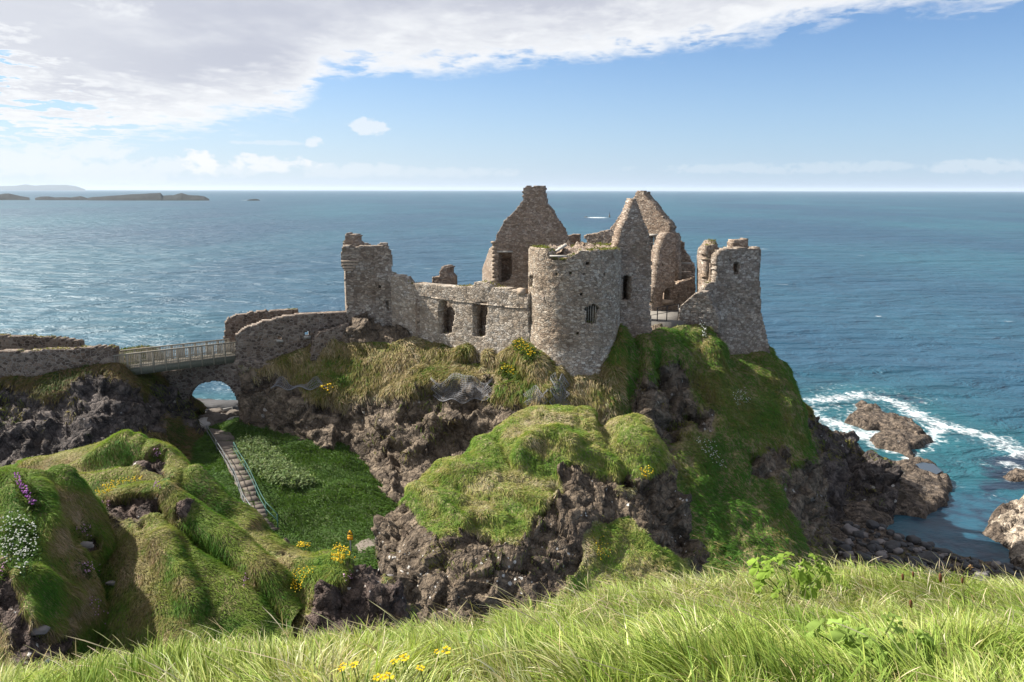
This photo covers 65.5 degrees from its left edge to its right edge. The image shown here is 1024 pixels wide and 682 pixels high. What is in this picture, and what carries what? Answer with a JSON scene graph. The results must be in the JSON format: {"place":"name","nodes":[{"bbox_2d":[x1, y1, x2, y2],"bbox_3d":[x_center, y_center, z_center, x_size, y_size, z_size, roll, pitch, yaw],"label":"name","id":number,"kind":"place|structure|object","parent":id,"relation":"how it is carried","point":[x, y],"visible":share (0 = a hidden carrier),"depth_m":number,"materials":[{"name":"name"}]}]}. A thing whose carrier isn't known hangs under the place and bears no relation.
{"place":"outdoors","nodes":[
{"label":"outdoors","id":0,"kind":"place"},
{"bbox_2d":[0,184,84,190],"bbox_3d":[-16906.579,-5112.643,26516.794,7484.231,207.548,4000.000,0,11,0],"label":"hill","id":1,"kind":"structure","parent":0,"point":[49,187],"depth_m":25061.48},
{"bbox_2d":[0,465,115,672],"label":"hump terrain","id":2,"kind":"structure","parent":0,"point":[15,625],"depth_m":13.19,"materials":[{"name":"plant"}]},
{"bbox_2d":[0,556,13,584],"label":"thrift clump","id":3,"kind":"object","parent":2,"relation":"on","point":[3,566],"visible":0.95,"depth_m":13.31,"materials":[{"name":"pink plant"}]},
{"bbox_2d":[0,510,42,579],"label":"sea campion","id":4,"kind":"object","parent":2,"relation":"on","point":[7,547],"visible":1,"depth_m":13.73,"materials":[{"name":"white plant"}]},
{"bbox_2d":[6,471,46,513],"bbox_3d":[-8.974,2.783,14.652,1.397,0.689,0.467,10,14,41],"label":"heather clump","id":5,"kind":"object","parent":2,"relation":"on","point":[30,500],"visible":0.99,"depth_m":14.45,"materials":[{"name":"purple plant"}]},
{"bbox_2d":[30,624,50,635],"bbox_3d":[-7.721,4.663,12.828,0.478,0.144,0.244,0,11,0],"label":"stone","id":6,"kind":"object","parent":2,"relation":"on","point":[44,629],"visible":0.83,"depth_m":12.77,"materials":[{"name":"stone"}]},
{"bbox_2d":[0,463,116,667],"bbox_3d":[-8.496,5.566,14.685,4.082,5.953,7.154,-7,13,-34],"label":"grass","id":7,"kind":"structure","parent":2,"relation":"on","point":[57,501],"depth_m":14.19,"materials":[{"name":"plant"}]},
{"bbox_2d":[71,518,92,541],"bbox_3d":[-8.171,3.622,15.152,0.330,0.583,0.731,0,11,0],"label":"thrift clump","id":8,"kind":"object","parent":2,"relation":"on","point":[85,529],"visible":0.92,"depth_m":15.19,"materials":[{"name":"pink plant"}]},
{"bbox_2d":[80,541,93,548],"bbox_3d":[-8.075,3.834,14.988,0.405,0.121,0.206,0,11,0],"label":"stone","id":9,"kind":"object","parent":2,"relation":"on","point":[86,544],"visible":0.6,"depth_m":14.94,"materials":[{"name":"stone"}]},
{"bbox_2d":[75,558,100,579],"bbox_3d":[-7.700,4.217,14.633,0.362,0.812,1.165,-3,11,-16],"label":"thrift clump","id":10,"kind":"object","parent":2,"relation":"on","point":[86,569],"visible":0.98,"depth_m":14.23,"materials":[{"name":"pink plant"}]},
{"bbox_2d":[0,346,206,466],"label":"cliff terrain","id":11,"kind":"structure","parent":0,"point":[109,409],"depth_m":71.62,"materials":[{"name":"stone"}]},
{"bbox_2d":[0,333,84,349],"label":"approach back wall","id":12,"kind":"structure","parent":11,"relation":"on","point":[25,342],"depth_m":81.23,"materials":[{"name":"stone"}]},
{"bbox_2d":[0,344,119,377],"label":"approach wall","id":13,"kind":"structure","parent":11,"relation":"on","point":[27,363],"depth_m":73.26,"materials":[{"name":"stone"}]},
{"bbox_2d":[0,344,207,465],"bbox_3d":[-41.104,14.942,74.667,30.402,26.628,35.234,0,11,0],"label":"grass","id":14,"kind":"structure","parent":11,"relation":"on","point":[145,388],"depth_m":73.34,"materials":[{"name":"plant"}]},
{"bbox_2d":[94,480,303,660],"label":"knoll terrain","id":15,"kind":"structure","parent":0,"point":[136,510],"depth_m":15.08,"materials":[{"name":"plant"}]},
{"bbox_2d":[95,475,142,493],"bbox_3d":[-8.386,2.986,16.979,0.921,0.460,1.249,-5,12,-27],"label":"trefoil patch","id":16,"kind":"object","parent":15,"relation":"on","point":[134,478],"visible":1,"depth_m":16.79,"materials":[{"name":"yellow plant"}]},
{"bbox_2d":[290,566,315,591],"bbox_3d":[-4.110,4.595,15.589,0.520,0.397,0.765,-4,11,-20],"label":"trefoil patch","id":17,"kind":"object","parent":15,"relation":"on","point":[301,577],"visible":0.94,"depth_m":15.51,"materials":[{"name":"yellow plant"}]},
{"bbox_2d":[2,430,421,640],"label":"spur terrain","id":18,"kind":"structure","parent":0,"point":[334,604],"depth_m":15.84,"materials":[{"name":"plant"}]},
{"bbox_2d":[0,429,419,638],"bbox_3d":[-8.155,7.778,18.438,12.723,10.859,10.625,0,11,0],"label":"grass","id":19,"kind":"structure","parent":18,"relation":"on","point":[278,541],"depth_m":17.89,"materials":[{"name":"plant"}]},
{"bbox_2d":[331,542,355,563],"bbox_3d":[-3.449,4.272,16.282,0.474,0.683,1.665,-2,11,-12],"label":"trefoil patch","id":20,"kind":"object","parent":18,"relation":"on","point":[341,557],"visible":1,"depth_m":15.57,"materials":[{"name":"yellow plant"}]},
{"bbox_2d":[189,417,397,568],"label":"hollow terrain","id":21,"kind":"structure","parent":0,"point":[296,492],"depth_m":65.60,"materials":[{"name":"plant"}]},
{"bbox_2d":[198,417,210,428],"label":"passage boulder","id":22,"kind":"object","parent":21,"relation":"on","point":[203,421],"visible":0.45,"depth_m":79.99,"materials":[{"name":"stone"}]},
{"bbox_2d":[161,359,269,408],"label":"arch wall","id":23,"kind":"structure","parent":21,"relation":"on","point":[186,382],"depth_m":80.33,"materials":[{"name":"stone"}]},
{"bbox_2d":[113,339,235,374],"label":"footbridge","id":24,"kind":"object","parent":23,"relation":"on","point":[152,364],"visible":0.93,"depth_m":77.46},
{"bbox_2d":[208,412,231,423],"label":"passage boulder","id":25,"kind":"object","parent":21,"relation":"on","point":[217,417],"visible":0.6,"depth_m":80.78,"materials":[{"name":"stone"}]},
{"bbox_2d":[205,408,226,414],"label":"passage boulder","id":26,"kind":"object","parent":25,"relation":"on","point":[213,410],"visible":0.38,"depth_m":82.55,"materials":[{"name":"stone"}]},
{"bbox_2d":[210,428,279,530],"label":"stairway","id":27,"kind":"object","parent":21,"relation":"on","point":[247,485],"visible":0.53,"depth_m":68.63,"materials":[{"name":"stone"}]},
{"bbox_2d":[206,425,251,506],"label":"handrail","id":28,"kind":"object","parent":27,"relation":"on","point":[238,484],"visible":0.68,"depth_m":67.98,"materials":[{"name":"metal"}]},
{"bbox_2d":[233,442,277,527],"bbox_3d":[-21.644,11.766,66.100,0.454,2.483,16.247,-6,12,-29],"label":"handrail","id":29,"kind":"object","parent":27,"relation":"on","point":[256,487],"visible":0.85,"depth_m":64.10,"materials":[{"name":"metal"}]},
{"bbox_2d":[231,433,318,488],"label":"nettle bed","id":30,"kind":"object","parent":21,"relation":"on","point":[266,460],"visible":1,"depth_m":69.29,"materials":[{"name":"green plant"}]},
{"bbox_2d":[347,529,352,551],"bbox_3d":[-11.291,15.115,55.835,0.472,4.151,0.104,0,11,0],"label":"warning sign","id":31,"kind":"object","parent":21,"relation":"on","point":[350,535],"visible":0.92,"depth_m":55.51,"materials":[{"name":"metal"}]},
{"bbox_2d":[354,538,375,558],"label":"path","id":32,"kind":"structure","parent":0,"point":[367,543],"depth_m":56.69,"materials":[{"name":"stone"}]},
{"bbox_2d":[0,190,1023,563],"bbox_3d":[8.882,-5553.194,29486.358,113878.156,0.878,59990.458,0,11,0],"label":"sea","id":33,"kind":"structure","parent":0,"point":[908,304],"depth_m":369.84,"materials":[{"name":"liquid"}]},
{"bbox_2d":[0,193,29,199],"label":"skerry island","id":34,"kind":"structure","parent":33,"relation":"on","point":[7,196],"depth_m":2846.68,"materials":[{"name":"stone"}]},
{"bbox_2d":[35,196,87,199],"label":"skerry island","id":35,"kind":"structure","parent":33,"relation":"on","point":[61,198],"depth_m":2849.41,"materials":[{"name":"stone"}]},
{"bbox_2d":[87,193,208,200],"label":"skerry island","id":36,"kind":"structure","parent":33,"relation":"on","point":[155,197],"depth_m":2820.41,"materials":[{"name":"stone"}]},
{"bbox_2d":[201,400,237,408],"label":"sea rock","id":37,"kind":"object","parent":33,"relation":"in","point":[222,404],"visible":0.44,"depth_m":136.53,"materials":[{"name":"stone"}]},
{"bbox_2d":[827,400,1023,586],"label":"shore rock","id":38,"kind":"object","parent":33,"relation":"in","point":[922,494],"visible":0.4,"depth_m":98.51,"materials":[{"name":"stone"}]},
{"bbox_2d":[836,544,851,552],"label":"boulder","id":39,"kind":"object","parent":38,"relation":"on","point":[843,547],"visible":0.73,"depth_m":81.42,"materials":[{"name":"stone"}]},
{"bbox_2d":[842,551,853,558],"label":"boulder","id":40,"kind":"object","parent":38,"relation":"on","point":[845,555],"visible":0.93,"depth_m":80.02,"materials":[{"name":"stone"}]},
{"bbox_2d":[844,538,853,544],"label":"boulder","id":41,"kind":"object","parent":38,"relation":"on","point":[847,541],"visible":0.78,"depth_m":83.26,"materials":[{"name":"stone"}]},
{"bbox_2d":[843,523,859,535],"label":"boulder","id":42,"kind":"object","parent":38,"relation":"on","point":[848,528],"visible":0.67,"depth_m":87.57,"materials":[{"name":"stone"}]},
{"bbox_2d":[852,531,864,538],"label":"boulder","id":43,"kind":"object","parent":38,"relation":"on","point":[859,534],"visible":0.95,"depth_m":86.31,"materials":[{"name":"stone"}]},
{"bbox_2d":[859,553,871,561],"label":"boulder","id":44,"kind":"object","parent":38,"relation":"on","point":[865,556],"visible":0.88,"depth_m":78.41,"materials":[{"name":"stone"}]},
{"bbox_2d":[866,544,876,551],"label":"boulder","id":45,"kind":"object","parent":38,"relation":"on","point":[870,547],"visible":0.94,"depth_m":81.78,"materials":[{"name":"stone"}]},
{"bbox_2d":[866,520,879,529],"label":"boulder","id":46,"kind":"object","parent":38,"relation":"on","point":[872,524],"visible":0.99,"depth_m":88.16,"materials":[{"name":"stone"}]},
{"bbox_2d":[875,543,884,550],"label":"boulder","id":47,"kind":"object","parent":38,"relation":"on","point":[879,547],"visible":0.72,"depth_m":81.65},
{"bbox_2d":[875,551,886,558],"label":"boulder","id":48,"kind":"object","parent":38,"relation":"on","point":[882,554],"visible":0.88,"depth_m":79.24,"materials":[{"name":"stone"}]},
{"bbox_2d":[886,545,896,552],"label":"boulder","id":49,"kind":"object","parent":38,"relation":"on","point":[890,548],"visible":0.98,"depth_m":81.39,"materials":[{"name":"stone"}]},
{"bbox_2d":[884,540,900,547],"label":"boulder","id":50,"kind":"object","parent":38,"relation":"on","point":[897,544],"visible":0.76,"depth_m":82.06,"materials":[{"name":"stone"}]},
{"bbox_2d":[884,563,900,572],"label":"boulder","id":51,"kind":"object","parent":38,"relation":"on","point":[891,567],"visible":0.23,"depth_m":76.58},
{"bbox_2d":[888,555,903,565],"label":"boulder","id":52,"kind":"object","parent":38,"relation":"on","point":[894,557],"visible":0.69,"depth_m":78.38,"materials":[{"name":"stone"}]},
{"bbox_2d":[893,548,903,554],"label":"boulder","id":53,"kind":"object","parent":38,"relation":"on","point":[897,551],"visible":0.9,"depth_m":80.96,"materials":[{"name":"stone"}]},
{"bbox_2d":[903,556,920,566],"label":"boulder","id":54,"kind":"object","parent":38,"relation":"on","point":[915,561],"visible":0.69,"depth_m":78.03,"materials":[{"name":"stone"}]},
{"bbox_2d":[906,535,921,544],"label":"boulder","id":55,"kind":"object","parent":38,"relation":"on","point":[914,539],"visible":0.93,"depth_m":84.20,"materials":[{"name":"stone"}]},
{"bbox_2d":[913,547,921,554],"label":"boulder","id":56,"kind":"object","parent":38,"relation":"on","point":[917,550],"visible":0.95,"depth_m":81.24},
{"bbox_2d":[918,541,931,548],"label":"boulder","id":57,"kind":"object","parent":38,"relation":"on","point":[924,544],"visible":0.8,"depth_m":82.73,"materials":[{"name":"stone"}]},
{"bbox_2d":[916,462,940,473],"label":"rock pool water","id":58,"kind":"structure","parent":38,"relation":"on","point":[933,468],"depth_m":108.26,"materials":[{"name":"blue"}]},
{"bbox_2d":[923,552,938,564],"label":"boulder","id":59,"kind":"object","parent":38,"relation":"on","point":[929,557],"visible":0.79,"depth_m":78.68,"materials":[{"name":"stone"}]},
{"bbox_2d":[930,559,946,568],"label":"boulder","id":60,"kind":"object","parent":38,"relation":"on","point":[941,565],"visible":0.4,"depth_m":78.17,"materials":[{"name":"stone"}]},
{"bbox_2d":[940,548,951,555],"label":"boulder","id":61,"kind":"object","parent":38,"relation":"on","point":[945,550],"visible":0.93,"depth_m":81.61,"materials":[{"name":"stone"}]},
{"bbox_2d":[961,563,971,570],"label":"boulder","id":62,"kind":"object","parent":38,"relation":"on","point":[964,566],"visible":0.75,"depth_m":76.76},
{"bbox_2d":[971,575,990,584],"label":"boulder","id":63,"kind":"object","parent":38,"relation":"on","point":[981,577],"visible":0.23,"depth_m":74.32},
{"bbox_2d":[991,561,1001,568],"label":"boulder","id":64,"kind":"object","parent":38,"relation":"on","point":[994,565],"visible":0.9,"depth_m":78.53,"materials":[{"name":"stone"}]},
{"bbox_2d":[998,566,1013,571],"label":"boulder","id":65,"kind":"object","parent":38,"relation":"on","point":[1006,568],"visible":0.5,"depth_m":77.58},
{"bbox_2d":[1008,571,1020,575],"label":"boulder","id":66,"kind":"object","parent":38,"relation":"on","point":[1013,573],"visible":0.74,"depth_m":76.11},
{"bbox_2d":[1013,566,1023,571],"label":"boulder","id":67,"kind":"object","parent":38,"relation":"on","point":[1016,569],"visible":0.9,"depth_m":77.80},
{"bbox_2d":[991,495,1023,561],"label":"pale shore rock","id":68,"kind":"object","parent":33,"relation":"on","point":[1011,522],"visible":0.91,"depth_m":88.18,"materials":[{"name":"stone"}]},
{"bbox_2d":[0,0,1023,190],"label":"sky","id":69,"kind":"structure","parent":0,"point":[504,95],"materials":[{"name":"blue"}]},
{"bbox_2d":[0,555,1023,681],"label":"bank terrain","id":70,"kind":"structure","parent":0,"point":[695,674],"depth_m":3.48,"materials":[{"name":"plant"}]},
{"bbox_2d":[384,672,393,681],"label":"yellow flower","id":71,"kind":"object","parent":70,"relation":"on","point":[391,677],"visible":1,"depth_m":2.81,"materials":[{"name":"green plant"}]},
{"bbox_2d":[441,645,450,676],"bbox_3d":[-0.256,1.312,3.162,0.038,0.266,0.142,0,11,0],"label":"yellow flower","id":72,"kind":"object","parent":70,"relation":"on","point":[446,652],"visible":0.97,"depth_m":3.10,"materials":[{"name":"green plant"}]},
{"bbox_2d":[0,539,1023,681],"bbox_3d":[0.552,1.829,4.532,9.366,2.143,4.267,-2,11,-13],"label":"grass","id":73,"kind":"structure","parent":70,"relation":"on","point":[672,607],"depth_m":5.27,"materials":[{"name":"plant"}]},
{"bbox_2d":[746,552,834,604],"bbox_3d":[2.100,1.853,5.999,0.642,0.494,0.590,0,11,0],"label":"leafy plant","id":74,"kind":"object","parent":70,"relation":"on","point":[801,576],"visible":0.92,"depth_m":5.90,"materials":[{"name":"green plant"}]},
{"bbox_2d":[805,612,936,667],"bbox_3d":[1.601,1.373,3.551,0.475,0.283,0.405,-4,11,-20],"label":"leafy plant","id":75,"kind":"object","parent":70,"relation":"on","point":[845,635],"visible":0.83,"depth_m":3.47,"materials":[{"name":"green plant"}]},
{"bbox_2d":[939,573,942,612],"bbox_3d":[3.009,1.831,5.590,0.082,0.449,0.022,-4,12,-22],"label":"plantain","id":76,"kind":"object","parent":70,"relation":"on","point":[940,577],"visible":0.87,"depth_m":5.54,"materials":[{"name":"brown plant"}]},
{"bbox_2d":[962,565,979,602],"bbox_3d":[3.475,1.885,6.000,0.192,0.433,0.043,0,11,0],"label":"seed head","id":77,"kind":"object","parent":70,"relation":"on","point":[970,567],"visible":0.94,"depth_m":5.97},
{"bbox_2d":[236,312,837,584],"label":"headland terrain","id":78,"kind":"structure","parent":0,"point":[280,409],"depth_m":75.00,"materials":[{"name":"plant"}]},
{"bbox_2d":[223,308,298,352],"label":"gatehouse back wall","id":79,"kind":"structure","parent":78,"relation":"on","point":[235,323],"depth_m":86.59,"materials":[{"name":"stone"}]},
{"bbox_2d":[235,311,349,360],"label":"gatehouse wall","id":80,"kind":"structure","parent":78,"relation":"on","point":[259,340],"depth_m":81.51,"materials":[{"name":"stone"}]},
{"bbox_2d":[270,376,327,389],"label":"rockfall netting","id":81,"kind":"object","parent":78,"relation":"attached to","point":[321,383],"visible":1,"depth_m":79.58,"materials":[{"name":"metal"}]},
{"bbox_2d":[341,232,393,326],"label":"square tower","id":82,"kind":"structure","parent":78,"relation":"on","point":[367,268],"depth_m":82.92,"materials":[{"name":"stone"}]},
{"bbox_2d":[248,323,630,424],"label":"grass","id":83,"kind":"structure","parent":78,"relation":"on","point":[273,368],"depth_m":77.91,"materials":[{"name":"plant"}]},
{"bbox_2d":[386,271,530,362],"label":"curtain wall","id":84,"kind":"structure","parent":78,"relation":"on","point":[480,316],"depth_m":78.61,"materials":[{"name":"stone"}]},
{"bbox_2d":[432,265,456,284],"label":"chimney stub","id":85,"kind":"object","parent":84,"relation":"on","point":[447,275],"visible":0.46,"depth_m":85.69,"materials":[{"name":"stone"}]},
{"bbox_2d":[431,373,491,402],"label":"rockfall netting","id":86,"kind":"object","parent":78,"relation":"attached to","point":[473,397],"visible":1,"depth_m":75.50,"materials":[{"name":"metal"}]},
{"bbox_2d":[494,360,519,381],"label":"gorse patch","id":87,"kind":"object","parent":78,"relation":"on","point":[507,370],"visible":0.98,"depth_m":74.49,"materials":[{"name":"yellow plant"}]},
{"bbox_2d":[511,337,541,361],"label":"gorse patch","id":88,"kind":"object","parent":78,"relation":"on","point":[528,352],"visible":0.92,"depth_m":72.80,"materials":[{"name":"yellow plant"}]},
{"bbox_2d":[482,185,572,288],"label":"chimney gable","id":89,"kind":"structure","parent":78,"relation":"on","point":[531,219],"depth_m":95.21,"materials":[{"name":"stone"}]},
{"bbox_2d":[523,385,547,405],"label":"rockfall netting","id":90,"kind":"object","parent":78,"relation":"attached to","point":[537,389],"visible":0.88,"depth_m":70.54,"materials":[{"name":"metal"}]},
{"bbox_2d":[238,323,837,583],"bbox_3d":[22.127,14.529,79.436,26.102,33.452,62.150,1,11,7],"label":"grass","id":91,"kind":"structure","parent":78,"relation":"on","point":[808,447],"depth_m":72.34,"materials":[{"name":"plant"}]},
{"bbox_2d":[549,373,569,405],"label":"rockfall netting","id":92,"kind":"object","parent":78,"relation":"on","point":[561,397],"visible":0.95,"depth_m":70.26,"materials":[{"name":"metal"}]},
{"bbox_2d":[568,234,580,244],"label":"wall pier","id":93,"kind":"structure","parent":78,"relation":"on","point":[573,238],"depth_m":98.15,"materials":[{"name":"stone"}]},
{"bbox_2d":[528,240,621,375],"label":"round tower","id":94,"kind":"structure","parent":78,"relation":"on","point":[574,291],"depth_m":71.58,"materials":[{"name":"stone"}]},
{"bbox_2d":[584,230,613,243],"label":"wall fragment","id":95,"kind":"object","parent":78,"relation":"on","point":[604,236],"depth_m":90.55,"materials":[{"name":"stone"}]},
{"bbox_2d":[610,198,651,337],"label":"pointed gable","id":96,"kind":"structure","parent":78,"relation":"on","point":[631,238],"depth_m":75.13,"materials":[{"name":"stone"}]},
{"bbox_2d":[610,190,681,280],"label":"gable","id":97,"kind":"structure","parent":78,"relation":"on","point":[657,219],"depth_m":91.58,"materials":[{"name":"stone"}]},
{"bbox_2d":[650,310,683,327],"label":"terrace paving","id":98,"kind":"structure","parent":78,"relation":"on","point":[672,321],"depth_m":83.24,"materials":[{"name":"stone"}]},
{"bbox_2d":[649,303,679,320],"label":"iron railing","id":99,"kind":"object","parent":98,"relation":"on","point":[666,312],"visible":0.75,"depth_m":81.57,"materials":[{"name":"metal"}]},
{"bbox_2d":[649,232,695,310],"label":"house side wall","id":100,"kind":"structure","parent":78,"relation":"on","point":[667,289],"depth_m":88.59,"materials":[{"name":"stone"}]},
{"bbox_2d":[681,241,695,291],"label":"gable","id":101,"kind":"structure","parent":78,"relation":"on","point":[688,266],"depth_m":93.63,"materials":[{"name":"stone"}]},
{"bbox_2d":[678,290,720,332],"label":"breached wall","id":102,"kind":"structure","parent":78,"relation":"on","point":[697,307],"depth_m":80.90,"materials":[{"name":"stone"}]},
{"bbox_2d":[696,436,725,466],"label":"cow parsley patch","id":103,"kind":"object","parent":78,"relation":"on","point":[711,448],"visible":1,"depth_m":69.77,"materials":[{"name":"white plant"}]},
{"bbox_2d":[699,238,769,354],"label":"corner tower","id":104,"kind":"structure","parent":78,"relation":"on","point":[732,285],"depth_m":82.78,"materials":[{"name":"stone"}]},
{"bbox_2d":[696,238,718,291],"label":"broken turret","id":105,"kind":"object","parent":104,"relation":"attached to","point":[707,248],"visible":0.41,"depth_m":83.53,"materials":[{"name":"stone"}]},
{"bbox_2d":[371,405,709,630],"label":"outcrop terrain","id":106,"kind":"structure","parent":0,"point":[661,510],"depth_m":43.00,"materials":[{"name":"stone"}]},
{"bbox_2d":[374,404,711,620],"bbox_3d":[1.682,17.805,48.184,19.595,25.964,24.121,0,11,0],"label":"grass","id":107,"kind":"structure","parent":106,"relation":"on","point":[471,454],"depth_m":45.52,"materials":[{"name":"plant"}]},
{"bbox_2d":[806,403,903,525],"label":"cliff terrain","id":108,"kind":"structure","parent":0,"point":[881,476],"depth_m":98.54,"materials":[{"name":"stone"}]},
{"bbox_2d":[804,403,817,424],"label":"grass","id":109,"kind":"structure","parent":108,"relation":"on","point":[811,412],"depth_m":101.32,"materials":[{"name":"plant"}]},
{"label":"passage boulder","id":110,"kind":"object","parent":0,"visible":0},
{"bbox_2d":[226,409,238,416],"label":"passage boulder","id":111,"kind":"object","parent":110,"relation":"on","point":[233,412],"visible":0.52,"depth_m":81.92,"materials":[{"name":"stone"}]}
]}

